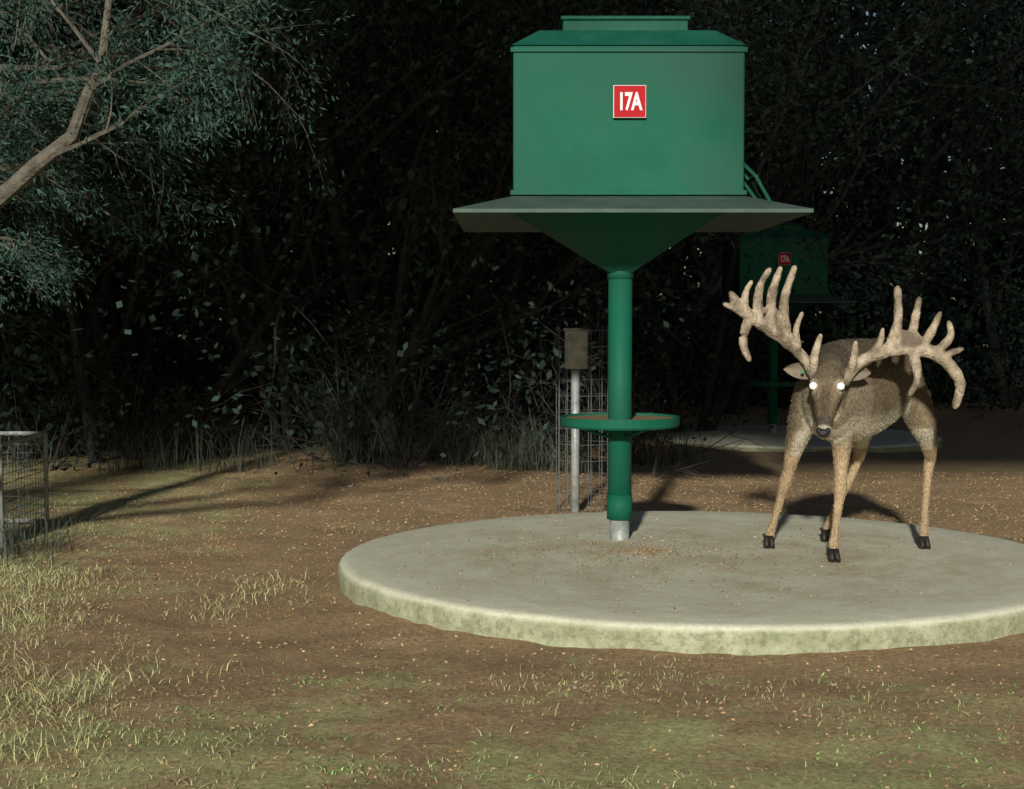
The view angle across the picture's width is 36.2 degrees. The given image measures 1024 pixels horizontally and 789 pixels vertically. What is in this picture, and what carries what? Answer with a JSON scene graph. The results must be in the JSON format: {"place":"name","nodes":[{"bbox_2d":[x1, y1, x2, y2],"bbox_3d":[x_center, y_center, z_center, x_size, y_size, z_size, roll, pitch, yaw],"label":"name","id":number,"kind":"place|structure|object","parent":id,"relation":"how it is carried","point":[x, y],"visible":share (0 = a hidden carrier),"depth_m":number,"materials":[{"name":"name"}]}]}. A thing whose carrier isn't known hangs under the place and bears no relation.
{"place":"outdoors","nodes":[
{"label":"outdoors","id":0,"kind":"place"},
{"bbox_2d":[0,400,744,476],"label":"tall grass","id":1,"kind":"structure","parent":0,"point":[530,462],"depth_m":12.76,"materials":[{"name":"plant"}]},
{"bbox_2d":[0,497,1021,788],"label":"dry grass","id":2,"kind":"structure","parent":0,"point":[28,613],"depth_m":5.01,"materials":[{"name":"beige plant"}]},
{"bbox_2d":[0,335,1023,788],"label":"ground","id":3,"kind":"structure","parent":0,"point":[986,445],"depth_m":5.36,"materials":[{"name":"brown soil"}]},
{"bbox_2d":[0,431,48,547],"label":"wire cage","id":4,"kind":"object","parent":3,"relation":"on","point":[29,435],"visible":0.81,"depth_m":8.70,"materials":[{"name":"metal"}]},
{"bbox_2d":[0,490,101,570],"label":"weeds","id":5,"kind":"object","parent":3,"relation":"on","point":[11,548],"visible":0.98,"depth_m":7.90,"materials":[{"name":"green plant"}]},
{"bbox_2d":[0,1,102,314],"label":"scrub tree","id":6,"kind":"object","parent":3,"relation":"on","point":[16,76],"visible":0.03,"depth_m":13.57,"materials":[{"name":"green plant"}]},
{"bbox_2d":[0,10,184,418],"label":"scrub tree","id":7,"kind":"object","parent":3,"relation":"on","point":[31,385],"visible":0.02,"depth_m":16.50,"materials":[{"name":"green plant"}]},
{"bbox_2d":[0,0,289,394],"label":"scrub tree","id":8,"kind":"object","parent":3,"relation":"on","point":[12,312],"visible":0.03,"depth_m":23.03,"materials":[{"name":"green plant"}]},
{"bbox_2d":[2,1,291,278],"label":"scrub tree","id":9,"kind":"object","parent":3,"relation":"on","point":[91,257],"visible":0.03,"depth_m":14.52,"materials":[{"name":"green plant"}]},
{"bbox_2d":[0,0,350,449],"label":"scrub tree","id":10,"kind":"object","parent":3,"relation":"on","point":[209,160],"visible":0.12,"depth_m":13.00,"materials":[{"name":"green plant"}]},
{"bbox_2d":[0,0,394,478],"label":"scrub tree","id":11,"kind":"object","parent":3,"relation":"on","point":[76,419],"visible":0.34,"depth_m":11.42,"materials":[{"name":"green plant"}]},
{"bbox_2d":[7,0,397,427],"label":"scrub tree","id":12,"kind":"object","parent":3,"relation":"on","point":[154,358],"visible":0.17,"depth_m":16.36,"materials":[{"name":"green plant"}]},
{"bbox_2d":[0,0,415,469],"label":"scrub tree","id":13,"kind":"object","parent":3,"relation":"on","point":[22,381],"visible":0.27,"depth_m":13.35,"materials":[{"name":"green plant"}]},
{"bbox_2d":[0,0,459,330],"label":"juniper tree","id":14,"kind":"object","parent":3,"relation":"on","point":[30,166],"visible":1,"depth_m":5.92,"materials":[{"name":"green plant"}]},
{"bbox_2d":[0,2,508,401],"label":"scrub tree","id":15,"kind":"object","parent":3,"relation":"on","point":[172,298],"visible":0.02,"depth_m":22.12,"materials":[{"name":"green plant"}]},
{"bbox_2d":[0,1,532,431],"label":"scrub tree","id":16,"kind":"object","parent":3,"relation":"on","point":[79,294],"visible":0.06,"depth_m":16.92,"materials":[{"name":"green plant"}]},
{"bbox_2d":[0,0,536,457],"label":"scrub tree","id":17,"kind":"object","parent":3,"relation":"on","point":[263,304],"visible":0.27,"depth_m":13.49,"materials":[{"name":"green plant"}]},
{"bbox_2d":[1,0,680,396],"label":"scrub tree","id":18,"kind":"object","parent":3,"relation":"on","point":[135,306],"visible":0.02,"depth_m":24.54,"materials":[{"name":"green plant"}]},
{"bbox_2d":[0,0,686,459],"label":"scrub tree","id":19,"kind":"object","parent":3,"relation":"on","point":[236,364],"visible":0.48,"depth_m":13.13,"materials":[{"name":"green plant"}]},
{"bbox_2d":[3,0,767,431],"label":"scrub tree","id":20,"kind":"object","parent":3,"relation":"on","point":[289,338],"visible":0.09,"depth_m":16.38,"materials":[{"name":"green plant"}]},
{"bbox_2d":[0,246,784,479],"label":"dead brush","id":21,"kind":"object","parent":3,"relation":"on","point":[411,415],"visible":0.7,"depth_m":12.73,"materials":[{"name":"brown plant"}]},
{"bbox_2d":[1,0,865,479],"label":"scrub tree","id":22,"kind":"object","parent":3,"relation":"on","point":[343,236],"visible":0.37,"depth_m":13.03,"materials":[{"name":"green plant"}]},
{"bbox_2d":[0,0,958,462],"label":"leaning oak tree","id":23,"kind":"object","parent":3,"relation":"on","point":[372,406],"visible":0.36,"depth_m":12.65,"materials":[{"name":"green plant"}]},
{"bbox_2d":[76,0,892,448],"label":"scrub tree","id":24,"kind":"object","parent":3,"relation":"on","point":[598,376],"visible":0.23,"depth_m":15.77,"materials":[{"name":"green plant"}]},
{"bbox_2d":[86,0,886,428],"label":"scrub tree","id":25,"kind":"object","parent":3,"relation":"on","point":[468,98],"visible":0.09,"depth_m":16.90,"materials":[{"name":"green plant"}]},
{"bbox_2d":[112,0,883,442],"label":"scrub tree","id":26,"kind":"object","parent":3,"relation":"on","point":[578,316],"visible":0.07,"depth_m":17.68,"materials":[{"name":"green plant"}]},
{"bbox_2d":[0,484,1016,688],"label":"stones","id":27,"kind":"object","parent":3,"relation":"on","point":[573,686],"visible":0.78,"depth_m":9.86,"materials":[{"name":"stone"}]},
{"bbox_2d":[0,0,1023,408],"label":"background trees","id":28,"kind":"object","parent":3,"relation":"on","point":[828,334],"visible":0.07,"depth_m":27.29,"materials":[{"name":"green plant"}]},
{"bbox_2d":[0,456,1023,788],"bbox_3d":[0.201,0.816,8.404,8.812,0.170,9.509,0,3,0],"label":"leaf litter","id":29,"kind":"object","parent":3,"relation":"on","point":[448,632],"visible":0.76,"depth_m":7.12,"materials":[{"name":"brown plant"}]},
{"bbox_2d":[31,0,1023,470],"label":"scrub tree","id":30,"kind":"object","parent":3,"relation":"on","point":[473,276],"visible":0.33,"depth_m":13.75,"materials":[{"name":"green plant"}]},
{"bbox_2d":[180,0,887,442],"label":"scrub tree","id":31,"kind":"object","parent":3,"relation":"on","point":[560,270],"visible":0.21,"depth_m":14.49,"materials":[{"name":"green plant"}]},
{"bbox_2d":[117,0,953,401],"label":"scrub tree","id":32,"kind":"object","parent":3,"relation":"on","point":[509,262],"visible":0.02,"depth_m":20.55,"materials":[{"name":"green plant"}]},
{"bbox_2d":[556,327,607,511],"bbox_3d":[0.445,0.244,9.668,0.345,1.320,0.457,0,3,0],"label":"wire cage","id":33,"kind":"object","parent":3,"relation":"on","point":[576,346],"visible":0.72,"depth_m":9.53,"materials":[{"name":"metal"}]},
{"bbox_2d":[338,511,1023,654],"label":"concrete pad","id":34,"kind":"object","parent":3,"relation":"on","point":[954,603],"visible":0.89,"depth_m":6.40,"materials":[{"name":"grey concrete"}]},
{"bbox_2d":[453,16,813,539],"bbox_3d":[0.525,-0.469,7.586,1.560,2.595,1.600,0,3,0],"label":"deer feeder","id":35,"kind":"object","parent":34,"relation":"on","point":[628,146],"visible":0.99,"depth_m":7.03,"materials":[{"name":"green paint"}]},
{"bbox_2d":[366,511,1010,620],"bbox_3d":[0.827,0.727,7.140,3.031,0.012,3.142,0,3,0],"label":"spilled feed","id":36,"kind":"object","parent":34,"relation":"on","point":[648,550],"visible":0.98,"depth_m":7.18,"materials":[{"name":"yellow plant"}]},
{"bbox_2d":[723,265,965,562],"bbox_3d":[1.477,0.087,7.141,1.164,1.326,1.268,0,3,0],"label":"whitetail deer","id":37,"kind":"object","parent":34,"relation":"on","point":[858,394],"visible":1,"depth_m":6.92},
{"bbox_2d":[344,0,1023,415],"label":"scrub tree","id":38,"kind":"object","parent":3,"relation":"on","point":[754,346],"visible":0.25,"depth_m":23.44,"materials":[{"name":"green plant"}]},
{"bbox_2d":[384,0,1023,434],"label":"scrub tree","id":39,"kind":"object","parent":3,"relation":"on","point":[728,382],"visible":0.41,"depth_m":18.55,"materials":[{"name":"green plant"}]},
{"bbox_2d":[422,0,1023,419],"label":"scrub tree","id":40,"kind":"object","parent":3,"relation":"on","point":[712,286],"visible":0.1,"depth_m":22.61,"materials":[{"name":"green plant"}]},
{"bbox_2d":[653,425,942,452],"bbox_3d":[3.303,0.583,18.257,3.338,0.222,3.337,0,3,0],"label":"concrete pad","id":41,"kind":"object","parent":3,"relation":"on","point":[889,441],"visible":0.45,"depth_m":17.46,"materials":[{"name":"grey concrete"}]},
{"bbox_2d":[697,223,856,431],"bbox_3d":[3.120,-0.727,18.687,1.560,2.595,1.600,0,3,-3],"label":"deer feeder","id":42,"kind":"object","parent":41,"relation":"on","point":[804,295],"visible":0.78,"depth_m":18.14,"materials":[{"name":"green paint"}]},
{"bbox_2d":[677,0,1023,426],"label":"scrub tree","id":43,"kind":"object","parent":3,"relation":"on","point":[913,220],"visible":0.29,"depth_m":23.36,"materials":[{"name":"green plant"}]},
{"bbox_2d":[750,0,1023,356],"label":"scrub tree","id":44,"kind":"object","parent":3,"relation":"on","point":[1018,153],"visible":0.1,"depth_m":26.60,"materials":[{"name":"green plant"}]},
{"bbox_2d":[796,0,1023,410],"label":"scrub tree","id":45,"kind":"object","parent":3,"relation":"on","point":[1004,393],"visible":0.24,"depth_m":25.30,"materials":[{"name":"green plant"}]},
{"bbox_2d":[0,661,1023,788],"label":"green grass","id":46,"kind":"structure","parent":0,"point":[475,743],"depth_m":4.39,"materials":[{"name":"green plant"}]},
{"bbox_2d":[10,1,1013,319],"label":"sky","id":47,"kind":"structure","parent":0,"point":[926,225],"materials":[{"name":"black"}]}
]}

